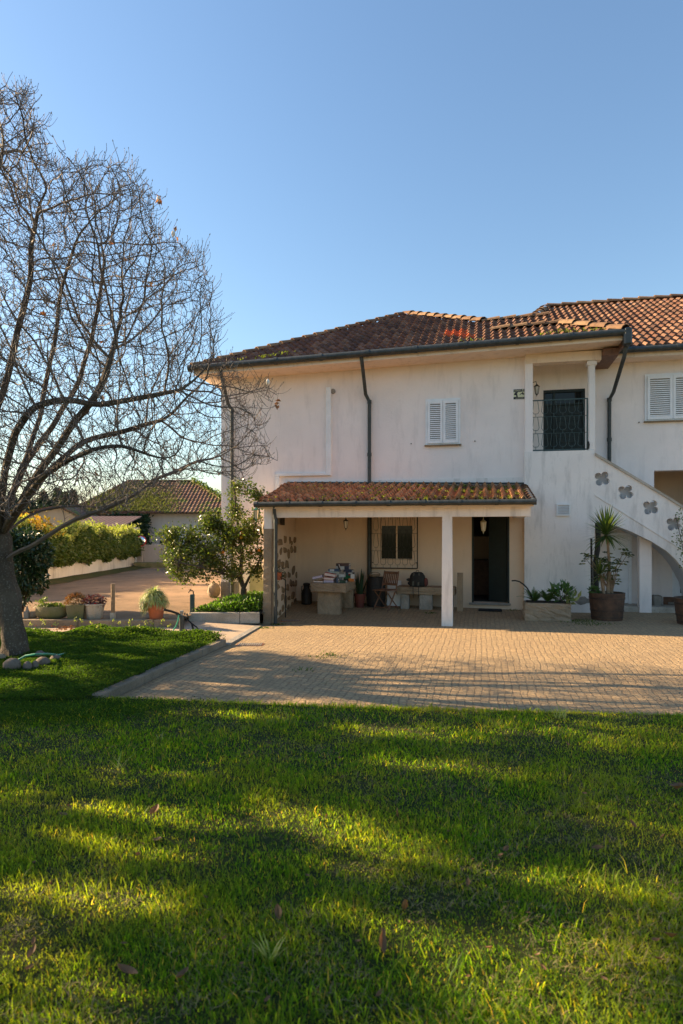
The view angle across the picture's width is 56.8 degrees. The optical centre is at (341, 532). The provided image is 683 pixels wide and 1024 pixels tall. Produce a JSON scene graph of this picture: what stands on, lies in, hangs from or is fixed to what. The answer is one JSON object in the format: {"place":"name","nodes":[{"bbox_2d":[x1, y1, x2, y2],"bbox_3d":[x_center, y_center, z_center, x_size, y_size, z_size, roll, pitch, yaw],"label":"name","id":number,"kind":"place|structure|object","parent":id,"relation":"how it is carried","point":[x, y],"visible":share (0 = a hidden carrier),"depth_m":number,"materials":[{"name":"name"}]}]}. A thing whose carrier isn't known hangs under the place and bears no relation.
{"place":"outdoors","nodes":[
{"label":"outdoors","id":0,"kind":"place"},
{"bbox_2d":[39,566,149,584],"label":"verge","id":1,"kind":"structure","parent":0,"point":[84,576],"depth_m":23.23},
{"bbox_2d":[0,639,212,700],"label":"lawn island","id":2,"kind":"structure","parent":0,"point":[110,684],"depth_m":7.24,"materials":[{"name":"plant"}]},
{"bbox_2d":[3,658,20,671],"bbox_3d":[-3.901,1.572,7.488,0.207,0.179,0.182,0,0,0],"label":"stone","id":3,"kind":"object","parent":2,"relation":"on","point":[12,663],"visible":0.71,"depth_m":7.43,"materials":[{"name":"stone"}]},
{"bbox_2d":[23,661,31,670],"bbox_3d":[-3.736,1.592,7.521,0.107,0.133,0.096,0,0,0],"label":"stone","id":4,"kind":"object","parent":2,"relation":"on","point":[27,664],"visible":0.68,"depth_m":7.49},
{"bbox_2d":[2,653,63,669],"bbox_3d":[-3.750,1.570,7.961,0.418,0.266,1.567,0,0,15],"label":"garden hose","id":5,"kind":"object","parent":2,"relation":"on","point":[26,655],"visible":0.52,"depth_m":7.61,"materials":[{"name":"rubber"}]},
{"bbox_2d":[32,660,38,668],"bbox_3d":[-3.672,1.594,7.579,0.079,0.128,0.067,0,0,0],"label":"stone","id":6,"kind":"object","parent":2,"relation":"on","point":[35,663],"visible":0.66,"depth_m":7.55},
{"bbox_2d":[36,657,49,666],"bbox_3d":[-3.660,1.589,7.740,0.184,0.140,0.162,0,0,0],"label":"stone","id":7,"kind":"object","parent":2,"relation":"on","point":[42,660],"visible":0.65,"depth_m":7.69,"materials":[{"name":"stone"}]},
{"bbox_2d":[50,655,60,661],"bbox_3d":[-3.620,1.601,8.009,0.148,0.113,0.132,0,0,0],"label":"stone","id":8,"kind":"object","parent":2,"relation":"on","point":[55,656],"visible":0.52,"depth_m":7.97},
{"bbox_2d":[0,623,226,700],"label":"clover","id":9,"kind":"object","parent":2,"relation":"on","point":[105,634],"visible":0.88,"depth_m":8.21,"materials":[{"name":"green plant"}]},
{"bbox_2d":[0,72,289,657],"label":"magnolia tree","id":10,"kind":"object","parent":2,"relation":"on","point":[14,638],"visible":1,"depth_m":7.72,"materials":[{"name":"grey plant"}]},
{"bbox_2d":[22,568,264,618],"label":"driveway","id":11,"kind":"structure","parent":0,"point":[130,587],"depth_m":17.31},
{"bbox_2d":[23,606,29,618],"bbox_3d":[-5.922,1.495,11.900,0.090,0.230,0.100,0,0,0],"label":"stone ornament","id":12,"kind":"object","parent":11,"relation":"on","point":[26,614],"visible":1,"depth_m":11.86,"materials":[{"name":"grey stone"}]},
{"bbox_2d":[9,523,55,611],"bbox_3d":[-6.524,0.713,12.877,1.364,1.890,1.488,0,0,0],"label":"camellia","id":13,"kind":"object","parent":11,"relation":"on","point":[32,568],"visible":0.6,"depth_m":12.74,"materials":[{"name":"green plant"}]},
{"bbox_2d":[29,611,36,617],"bbox_3d":[-5.822,1.549,11.952,0.181,0.149,0.152,0,0,0],"label":"stone","id":14,"kind":"object","parent":11,"relation":"on","point":[32,614],"visible":0.77,"depth_m":11.89,"materials":[{"name":"stone"}]},
{"bbox_2d":[29,596,73,618],"bbox_3d":[-5.414,1.393,11.834,0.805,0.434,0.393,0,0,0],"label":"stone trough","id":15,"kind":"object","parent":11,"relation":"on","point":[50,610],"visible":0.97,"depth_m":11.73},
{"bbox_2d":[64,592,86,618],"bbox_3d":[-4.974,1.354,11.843,0.468,0.513,0.406,0,0,0],"label":"square planter","id":16,"kind":"object","parent":11,"relation":"on","point":[75,610],"visible":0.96,"depth_m":11.71,"materials":[{"name":"stone"}]},
{"bbox_2d":[45,557,135,578],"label":"garden wall","id":17,"kind":"structure","parent":11,"relation":"on","point":[80,568],"depth_m":24.19,"materials":[{"name":"paint"}]},
{"bbox_2d":[12,514,145,567],"bbox_3d":[-9.750,0.325,22.814,1.344,1.905,14.834,0,0,0],"label":"ivy hedge","id":18,"kind":"object","parent":17,"relation":"on","point":[89,543],"visible":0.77,"depth_m":23.78,"materials":[{"name":"green plant"}]},
{"bbox_2d":[81,593,106,618],"bbox_3d":[-4.623,1.376,11.862,0.479,0.468,0.392,0,0,-10],"label":"octagonal planter","id":19,"kind":"object","parent":11,"relation":"on","point":[94,609],"visible":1,"depth_m":11.76,"materials":[{"name":"concrete"}]},
{"bbox_2d":[110,584,115,618],"bbox_3d":[-4.265,1.290,11.790,0.084,0.679,0.084,0,0,0],"label":"wooden post","id":20,"kind":"object","parent":11,"relation":"on","point":[113,614],"visible":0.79,"depth_m":11.76,"materials":[{"name":"wood"}]},
{"bbox_2d":[138,536,145,561],"bbox_3d":[-9.255,0.875,29.225,0.490,1.471,0.210,0,0,0],"label":"traffic mirror","id":21,"kind":"object","parent":11,"relation":"on","point":[143,541],"visible":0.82,"depth_m":29.16,"materials":[{"name":"grey metal"}]},
{"bbox_2d":[133,545,220,567],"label":"boundary wall","id":22,"kind":"structure","parent":11,"relation":"on","point":[150,557],"depth_m":29.60,"materials":[{"name":"paint"}]},
{"bbox_2d":[188,589,194,611],"bbox_3d":[-3.023,1.370,12.709,0.126,0.481,0.080,0,0,0],"label":"standpipe","id":23,"kind":"object","parent":11,"relation":"on","point":[192,601],"visible":0.88,"depth_m":12.67,"materials":[{"name":"green metal"}]},
{"bbox_2d":[207,583,220,597],"bbox_3d":[-3.167,1.436,15.690,0.329,0.420,0.300,0,0,0],"label":"boulder","id":24,"kind":"object","parent":11,"relation":"on","point":[213,590],"visible":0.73,"depth_m":15.59,"materials":[{"name":"stone"}]},
{"bbox_2d":[188,612,259,623],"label":"concrete kerb","id":25,"kind":"structure","parent":11,"relation":"on","point":[238,617],"depth_m":12.48,"materials":[{"name":"concrete"}]},
{"bbox_2d":[31,620,259,640],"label":"path","id":26,"kind":"structure","parent":0,"point":[231,630],"depth_m":11.62,"materials":[{"name":"concrete"}]},
{"bbox_2d":[23,619,178,627],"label":"kerb wall","id":27,"kind":"structure","parent":26,"relation":"on","point":[86,622],"depth_m":11.59,"materials":[{"name":"concrete"}]},
{"bbox_2d":[137,585,170,619],"bbox_3d":[-3.497,1.288,11.806,0.653,0.643,0.632,0,0,0],"label":"potted plant","id":28,"kind":"object","parent":27,"relation":"on","point":[152,604],"visible":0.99,"depth_m":11.69,"materials":[{"name":"plant"}]},
{"bbox_2d":[163,609,198,631],"bbox_3d":[-2.785,1.560,11.085,0.652,0.472,0.181,0,0,4],"label":"hose stand","id":29,"kind":"object","parent":26,"relation":"on","point":[181,616],"visible":0.83,"depth_m":11.10,"materials":[{"name":"green metal"}]},
{"bbox_2d":[81,477,220,544],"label":"neighbour house","id":30,"kind":"structure","parent":0,"point":[192,497],"depth_m":40.83,"materials":[{"name":"tile"}]},
{"bbox_2d":[198,607,262,612],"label":"soil","id":31,"kind":"structure","parent":0,"point":[261,610],"depth_m":12.84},
{"bbox_2d":[148,477,268,595],"bbox_3d":[-2.772,0.180,13.683,2.746,2.828,1.340,0,0,0],"label":"orange tree","id":32,"kind":"object","parent":31,"relation":"on","point":[242,532],"visible":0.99,"depth_m":13.57,"materials":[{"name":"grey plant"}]},
{"bbox_2d":[192,590,262,611],"bbox_3d":[-2.308,1.475,13.467,1.465,0.427,1.819,0,0,0],"label":"ground ivy","id":33,"kind":"object","parent":31,"relation":"on","point":[249,601],"visible":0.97,"depth_m":12.78,"materials":[{"name":"green plant"}]},
{"bbox_2d":[0,694,682,1023],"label":"lawn","id":34,"kind":"structure","parent":0,"point":[267,840],"depth_m":3.28,"materials":[{"name":"plant"}]},
{"bbox_2d":[0,761,24,780],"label":"grass tuft","id":35,"kind":"object","parent":34,"relation":"on","point":[10,774],"visible":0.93,"depth_m":4.40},
{"bbox_2d":[27,944,35,957],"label":"fallen leaf","id":36,"kind":"object","parent":34,"relation":"on","point":[31,950],"visible":1,"depth_m":2.54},
{"bbox_2d":[110,751,129,769],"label":"grass tuft","id":37,"kind":"object","parent":34,"relation":"on","point":[114,765],"visible":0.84,"depth_m":4.60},
{"bbox_2d":[79,768,164,811],"bbox_3d":[-1.497,1.685,4.191,0.486,0.089,0.706,0,0,16],"label":"grass tuft","id":38,"kind":"object","parent":34,"relation":"on","point":[116,783],"visible":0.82,"depth_m":4.24,"materials":[{"name":"plant"}]},
{"bbox_2d":[117,964,137,973],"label":"fallen leaf","id":39,"kind":"object","parent":34,"relation":"on","point":[127,969],"visible":1,"depth_m":2.43,"materials":[{"name":"plant"}]},
{"bbox_2d":[0,695,269,738],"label":"clover","id":40,"kind":"object","parent":34,"relation":"on","point":[18,708],"visible":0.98,"depth_m":5.99,"materials":[{"name":"green plant"}]},
{"bbox_2d":[149,804,158,813],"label":"fallen leaf","id":41,"kind":"object","parent":34,"relation":"on","point":[153,809],"visible":1,"depth_m":3.83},
{"bbox_2d":[176,966,187,977],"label":"fallen leaf","id":42,"kind":"object","parent":34,"relation":"on","point":[182,972],"visible":1,"depth_m":2.42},
{"bbox_2d":[252,929,286,962],"bbox_3d":[-0.293,1.680,2.528,0.161,0.100,0.148,0,0,14],"label":"grass tuft","id":43,"kind":"object","parent":34,"relation":"on","point":[263,953],"visible":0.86,"depth_m":2.55,"materials":[{"name":"plant"}]},
{"bbox_2d":[274,904,281,918],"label":"fallen leaf","id":44,"kind":"object","parent":34,"relation":"on","point":[278,910],"visible":1,"depth_m":2.80,"materials":[{"name":"plant"}]},
{"bbox_2d":[379,932,386,952],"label":"fallen leaf","id":45,"kind":"object","parent":34,"relation":"on","point":[383,942],"visible":1,"depth_m":2.59,"materials":[{"name":"plant"}]},
{"bbox_2d":[402,899,407,909],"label":"fallen leaf","id":46,"kind":"object","parent":34,"relation":"on","point":[404,904],"visible":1,"depth_m":2.85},
{"bbox_2d":[550,704,568,718],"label":"grass tuft","id":47,"kind":"object","parent":34,"relation":"on","point":[563,714],"visible":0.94,"depth_m":5.86,"materials":[{"name":"plant"}]},
{"bbox_2d":[592,845,603,848],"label":"fallen leaf","id":48,"kind":"object","parent":34,"relation":"on","point":[598,846],"visible":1,"depth_m":3.38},
{"bbox_2d":[664,932,676,936],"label":"fallen leaf","id":49,"kind":"object","parent":34,"relation":"on","point":[670,934],"visible":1,"depth_m":2.62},
{"bbox_2d":[670,782,682,788],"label":"fallen leaf","id":50,"kind":"object","parent":34,"relation":"on","point":[677,785],"visible":1,"depth_m":4.19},
{"bbox_2d":[0,0,682,502],"label":"sky","id":51,"kind":"structure","parent":0,"point":[341,162],"materials":[{"name":"blue"}]},
{"bbox_2d":[119,601,682,714],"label":"patio","id":52,"kind":"structure","parent":0,"point":[416,656],"depth_m":8.46,"materials":[{"name":"brick"}]},
{"bbox_2d":[92,639,225,697],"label":"garden kerb","id":53,"kind":"structure","parent":52,"relation":"on","point":[131,683],"depth_m":7.68,"materials":[{"name":"concrete"}]},
{"bbox_2d":[226,626,259,645],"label":"curb","id":54,"kind":"structure","parent":52,"relation":"on","point":[239,636],"depth_m":10.83,"materials":[{"name":"grey stone"}]},
{"bbox_2d":[236,643,263,645],"bbox_3d":[-1.435,1.768,9.912,0.420,0.043,0.260,0,0,0],"label":"drain grate","id":55,"kind":"object","parent":52,"relation":"on","point":[250,644],"visible":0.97,"depth_m":9.89,"materials":[{"name":"grey metal"}]},
{"bbox_2d":[248,563,262,592],"bbox_3d":[-1.760,1.200,15.119,0.702,0.900,0.860,0,0,13],"label":"utility cupboard","id":56,"kind":"object","parent":52,"relation":"on","point":[254,585],"visible":0.04,"depth_m":14.78,"materials":[{"name":"beige paint"}]},
{"bbox_2d":[282,578,285,617],"bbox_3d":[-1.225,1.377,13.434,0.096,0.847,0.021,0,0,14],"label":"iron stand","id":57,"kind":"object","parent":52,"relation":"on","point":[285,597],"visible":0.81,"depth_m":13.41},
{"bbox_2d":[301,583,311,604],"bbox_3d":[-0.824,1.433,14.932,0.268,0.505,0.259,0,0,0],"label":"milk churn","id":58,"kind":"object","parent":52,"relation":"on","point":[306,595],"visible":0.94,"depth_m":14.84,"materials":[{"name":"black metal"}]},
{"bbox_2d":[310,579,355,613],"bbox_3d":[-0.138,1.439,14.202,0.812,0.726,1.439,0,0,13],"label":"stone table","id":59,"kind":"object","parent":52,"relation":"on","point":[334,598],"visible":0.84,"depth_m":13.68,"materials":[{"name":"stone"}]},
{"bbox_2d":[324,580,334,582],"bbox_3d":[-0.260,1.047,13.670,0.216,0.055,0.180,0,0,13],"label":"book","id":60,"kind":"object","parent":59,"relation":"on","point":[329,581],"visible":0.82,"depth_m":13.59,"materials":[{"name":"white paper"}]},
{"bbox_2d":[323,576,334,579],"bbox_3d":[-0.260,0.987,13.670,0.222,0.067,0.180,0,0,13],"label":"book","id":61,"kind":"object","parent":60,"relation":"on","point":[329,578],"visible":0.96,"depth_m":13.59,"materials":[{"name":"white paper"}]},
{"bbox_2d":[324,572,336,576],"bbox_3d":[-0.232,0.905,13.664,0.248,0.098,0.180,0,0,13],"label":"book","id":62,"kind":"object","parent":61,"relation":"on","point":[330,574],"visible":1,"depth_m":13.59,"materials":[{"name":"white paper"}]},
{"bbox_2d":[354,567,372,607],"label":"potted plant","id":63,"kind":"object","parent":52,"relation":"on","point":[359,595],"visible":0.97,"depth_m":14.42,"materials":[{"name":"plant"}]},
{"bbox_2d":[366,576,385,606],"bbox_3d":[0.797,1.365,14.624,0.450,0.680,0.450,0,0,0],"label":"barrel","id":64,"kind":"object","parent":52,"relation":"on","point":[372,584],"visible":0.88,"depth_m":14.45,"materials":[{"name":"black wood"}]},
{"bbox_2d":[369,572,379,576],"bbox_3d":[0.771,0.964,14.599,0.256,0.118,0.256,0,0,0],"label":"wicker basket","id":65,"kind":"object","parent":64,"relation":"on","point":[374,575],"visible":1,"depth_m":14.57,"materials":[{"name":"wicker"}]},
{"bbox_2d":[373,571,398,611],"bbox_3d":[1.003,1.300,14.164,0.419,0.875,0.510,0,0,41],"label":"folding chair","id":66,"kind":"object","parent":52,"relation":"on","point":[392,573],"visible":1,"depth_m":14.21,"materials":[{"name":"brown wood"}]},
{"bbox_2d":[387,580,400,605],"bbox_3d":[1.228,1.411,14.759,0.320,0.580,0.190,0,0,13],"label":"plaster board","id":67,"kind":"object","parent":52,"relation":"on","point":[397,599],"visible":0.5,"depth_m":14.72,"materials":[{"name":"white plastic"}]},
{"bbox_2d":[396,585,456,609],"bbox_3d":[1.930,1.492,14.383,1.348,0.548,0.538,0,0,13],"label":"stone bench","id":68,"kind":"object","parent":52,"relation":"on","point":[426,593],"visible":0.74,"depth_m":14.19,"materials":[{"name":"stone"}]},
{"bbox_2d":[406,570,427,597],"bbox_3d":[1.717,1.153,14.306,0.372,0.607,0.408,0,0,-38],"label":"backpack","id":69,"kind":"object","parent":68,"relation":"on","point":[417,579],"visible":1,"depth_m":14.22,"materials":[{"name":"black fabric"}]},
{"bbox_2d":[258,609,628,671],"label":"weeds","id":70,"kind":"object","parent":52,"relation":"on","point":[333,654],"visible":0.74,"depth_m":12.05,"materials":[{"name":"green plant"}]},
{"bbox_2d":[457,573,462,610],"bbox_3d":[2.631,1.322,14.028,0.135,0.866,0.138,0,0,12],"label":"stone post","id":71,"kind":"object","parent":52,"relation":"on","point":[459,591],"visible":0.94,"depth_m":13.97,"materials":[{"name":"stone"}]},
{"bbox_2d":[478,608,501,611],"bbox_3d":[3.309,1.720,14.077,0.510,0.028,0.320,0,0,13],"label":"doormat","id":72,"kind":"object","parent":52,"relation":"on","point":[489,609],"visible":1,"depth_m":14.04,"materials":[{"name":"rubber"}]},
{"bbox_2d":[522,600,571,621],"bbox_3d":[4.121,1.583,12.710,0.916,0.401,0.524,0,0,13],"label":"stone trough","id":73,"kind":"object","parent":52,"relation":"on","point":[545,610],"visible":0.95,"depth_m":12.48,"materials":[{"name":"stone"}]},
{"bbox_2d":[512,580,533,600],"bbox_3d":[3.658,1.165,12.761,0.431,0.423,0.028,0,0,13],"label":"hose end","id":74,"kind":"object","parent":73,"relation":"in","point":[525,586],"visible":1,"depth_m":12.74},
{"bbox_2d":[516,587,545,600],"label":"fern","id":75,"kind":"object","parent":73,"relation":"on","point":[536,596],"visible":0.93,"depth_m":12.71,"materials":[{"name":"green plant"}]},
{"bbox_2d":[538,589,560,600],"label":"fern","id":76,"kind":"object","parent":73,"relation":"on","point":[546,596],"visible":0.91,"depth_m":12.65,"materials":[{"name":"green plant"}]},
{"bbox_2d":[547,579,575,601],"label":"potted plant","id":77,"kind":"object","parent":73,"relation":"in","point":[564,585],"visible":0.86,"depth_m":12.60,"materials":[{"name":"green plant"}]},
{"bbox_2d":[564,589,580,604],"bbox_3d":[4.551,1.294,12.504,0.341,0.424,0.487,0,0,0],"label":"croton","id":78,"kind":"object","parent":73,"relation":"in","point":[572,597],"visible":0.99,"depth_m":12.41,"materials":[{"name":"green plant"}]},
{"bbox_2d":[590,524,600,590],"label":"climber stem","id":79,"kind":"object","parent":52,"relation":"on","point":[596,553],"visible":0.49,"depth_m":13.41,"materials":[{"name":"plant"}]},
{"bbox_2d":[589,591,624,620],"bbox_3d":[5.356,1.488,12.763,0.689,0.564,0.689,0,0,0],"label":"half barrel","id":80,"kind":"object","parent":52,"relation":"on","point":[607,607],"visible":0.94,"depth_m":12.50,"materials":[{"name":"brown wood"}]},
{"bbox_2d":[587,585,599,592],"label":"succulent","id":81,"kind":"object","parent":80,"relation":"in","point":[594,588],"visible":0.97,"depth_m":12.69,"materials":[{"name":"green plant"}]},
{"bbox_2d":[582,506,629,593],"bbox_3d":[5.349,0.332,12.762,1.117,1.822,1.150,0,0,0],"label":"yucca","id":82,"kind":"object","parent":80,"relation":"on","point":[605,525],"visible":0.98,"depth_m":12.69,"materials":[{"name":"plant"}]},
{"bbox_2d":[578,548,634,592],"bbox_3d":[5.339,0.775,12.780,1.054,0.935,0.548,0,0,13],"label":"umbrella plant","id":83,"kind":"object","parent":80,"relation":"on","point":[613,571],"visible":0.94,"depth_m":12.73,"materials":[{"name":"green plant"}]},
{"bbox_2d":[673,596,682,624],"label":"half barrel","id":84,"kind":"object","parent":52,"relation":"on","point":[678,602],"visible":0.98,"depth_m":12.08,"materials":[{"name":"brown wood"}]},
{"bbox_2d":[671,508,682,567],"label":"climbing plant","id":85,"kind":"object","parent":84,"relation":"on","point":[681,541],"visible":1,"depth_m":13.17,"materials":[{"name":"green plant"}]},
{"label":"terrain","id":86,"kind":"structure","parent":0,"visible":0},
{"bbox_2d":[17,499,40,519],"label":"distant tree","id":87,"kind":"object","parent":86,"relation":"on","point":[33,507],"visible":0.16,"depth_m":59.81,"materials":[{"name":"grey plant"}]},
{"bbox_2d":[36,491,48,506],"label":"distant tree","id":88,"kind":"object","parent":86,"relation":"on","point":[40,501],"visible":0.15,"depth_m":61.70,"materials":[{"name":"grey plant"}]},
{"bbox_2d":[20,507,72,534],"bbox_3d":[-9.938,0.376,20.555,1.671,2.581,4.546,0,0,-9],"label":"yellow shrub","id":89,"kind":"object","parent":86,"relation":"on","point":[38,523],"visible":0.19,"depth_m":20.57,"materials":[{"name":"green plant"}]},
{"bbox_2d":[39,498,55,507],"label":"distant tree","id":90,"kind":"object","parent":86,"relation":"on","point":[48,504],"visible":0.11,"depth_m":57.69,"materials":[{"name":"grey plant"}]},
{"bbox_2d":[49,487,63,504],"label":"distant tree","id":91,"kind":"object","parent":86,"relation":"on","point":[54,493],"visible":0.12,"depth_m":65.69,"materials":[{"name":"green plant"}]},
{"bbox_2d":[22,505,100,525],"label":"barn","id":92,"kind":"structure","parent":86,"relation":"on","point":[57,514],"depth_m":37.00,"materials":[{"name":"paint"}]},
{"bbox_2d":[57,490,70,505],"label":"distant tree","id":93,"kind":"object","parent":86,"relation":"on","point":[65,498],"visible":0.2,"depth_m":59.71,"materials":[{"name":"green plant"}]},
{"bbox_2d":[80,516,141,531],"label":"shed","id":94,"kind":"structure","parent":86,"relation":"on","point":[114,520],"depth_m":35.85,"materials":[{"name":"beige paint"}]},
{"bbox_2d":[187,294,682,625],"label":"country house","id":95,"kind":"structure","parent":86,"relation":"on","point":[403,443],"depth_m":14.55,"materials":[{"name":"white paint"}]},
{"bbox_2d":[253,507,258,521],"bbox_3d":[-1.670,-0.409,12.987,0.308,0.389,0.143,0,0,0],"label":"lantern","id":96,"kind":"object","parent":95,"relation":"attached to","point":[256,512],"visible":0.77,"depth_m":12.95,"materials":[{"name":"glass"}]},
{"bbox_2d":[277,518,284,524],"bbox_3d":[-1.300,-0.285,13.435,0.112,0.250,0.270,0,0,13],"label":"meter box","id":97,"kind":"object","parent":95,"relation":"attached to","point":[281,521],"visible":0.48,"depth_m":13.33,"materials":[{"name":"metal"}]},
{"bbox_2d":[277,566,285,581],"bbox_3d":[-1.290,0.855,13.192,0.244,0.358,0.352,0,0,-39],"label":"wall planter","id":98,"kind":"object","parent":95,"relation":"attached to","point":[279,575],"visible":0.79,"depth_m":13.15,"materials":[{"name":"ceramic"}]},
{"bbox_2d":[343,519,347,529],"bbox_3d":[0.091,-0.386,13.193,0.117,0.688,0.114,0,0,0],"label":"lantern","id":99,"kind":"object","parent":95,"relation":"hanging from","point":[345,521],"visible":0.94,"depth_m":13.16,"materials":[{"name":"glass"}]},
{"bbox_2d":[378,517,414,561],"bbox_3d":[1.305,0.068,14.961,0.878,1.237,0.162,0,0,13],"label":"window","id":100,"kind":"structure","parent":95,"relation":"in","point":[394,528],"depth_m":14.99,"materials":[{"name":"beige paint"}]},
{"bbox_2d":[424,398,460,445],"bbox_3d":[2.349,-2.558,14.638,0.840,1.091,0.109,0,0,13],"label":"window","id":101,"kind":"structure","parent":95,"relation":"in","point":[443,416],"depth_m":14.60,"materials":[{"name":"white paint"}]},
{"bbox_2d":[480,496,486,533],"bbox_3d":[2.826,-0.352,12.587,0.138,0.756,0.134,0,0,0],"label":"lantern","id":102,"kind":"object","parent":95,"relation":"hanging from","point":[483,522],"visible":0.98,"depth_m":12.56,"materials":[{"name":"glass"}]},
{"bbox_2d":[489,517,506,601],"bbox_3d":[3.618,0.530,14.602,0.460,2.100,0.050,0,0,42],"label":"door","id":103,"kind":"structure","parent":95,"relation":"in","point":[497,525],"depth_m":14.57,"materials":[{"name":"grey wood"}]},
{"bbox_2d":[513,389,524,399],"bbox_3d":[4.009,-3.129,14.281,0.247,0.235,0.016,0,0,13],"label":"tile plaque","id":104,"kind":"object","parent":95,"relation":"attached to","point":[518,394],"visible":1,"depth_m":14.28,"materials":[{"name":"white paint"}]},
{"bbox_2d":[533,381,539,395],"bbox_3d":[4.409,-3.261,14.331,0.172,0.354,0.131,0,0,0],"label":"lantern","id":105,"kind":"object","parent":95,"relation":"attached to","point":[536,387],"visible":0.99,"depth_m":14.31,"materials":[{"name":"black metal"}]},
{"bbox_2d":[543,389,584,450],"bbox_3d":[5.253,-2.377,14.942,0.937,1.995,0.090,0,0,13],"label":"balcony door","id":106,"kind":"structure","parent":95,"relation":"in","point":[568,393],"depth_m":14.93,"materials":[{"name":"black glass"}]},
{"bbox_2d":[610,533,631,603],"bbox_3d":[6.435,0.815,14.568,0.459,1.630,0.050,0,0,13],"label":"under stair door","id":107,"kind":"structure","parent":95,"relation":"in","point":[625,586],"depth_m":14.56,"materials":[{"name":"white paint"}]},
{"bbox_2d":[644,372,682,422],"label":"window","id":108,"kind":"structure","parent":95,"relation":"in","point":[663,392],"depth_m":14.36,"materials":[{"name":"white paint"}]},
{"bbox_2d":[668,570,681,603],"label":"glazed door","id":109,"kind":"structure","parent":95,"relation":"in","point":[676,591],"depth_m":14.34,"materials":[{"name":"white paint"}]},
{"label":"book","id":110,"kind":"object","parent":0,"visible":0},
{"bbox_2d":[335,566,349,569],"bbox_3d":[0.038,0.784,14.176,0.306,0.079,0.204,0,0,13],"label":"book","id":111,"kind":"object","parent":110,"relation":"on","point":[344,567],"visible":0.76,"depth_m":14.07,"materials":[{"name":"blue paper"}]},
{"bbox_2d":[336,563,350,565],"bbox_3d":[0.043,0.714,14.175,0.295,0.056,0.203,0,0,13],"label":"book","id":112,"kind":"object","parent":111,"relation":"on","point":[344,564],"visible":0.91,"depth_m":14.08,"materials":[{"name":"brown paper"}]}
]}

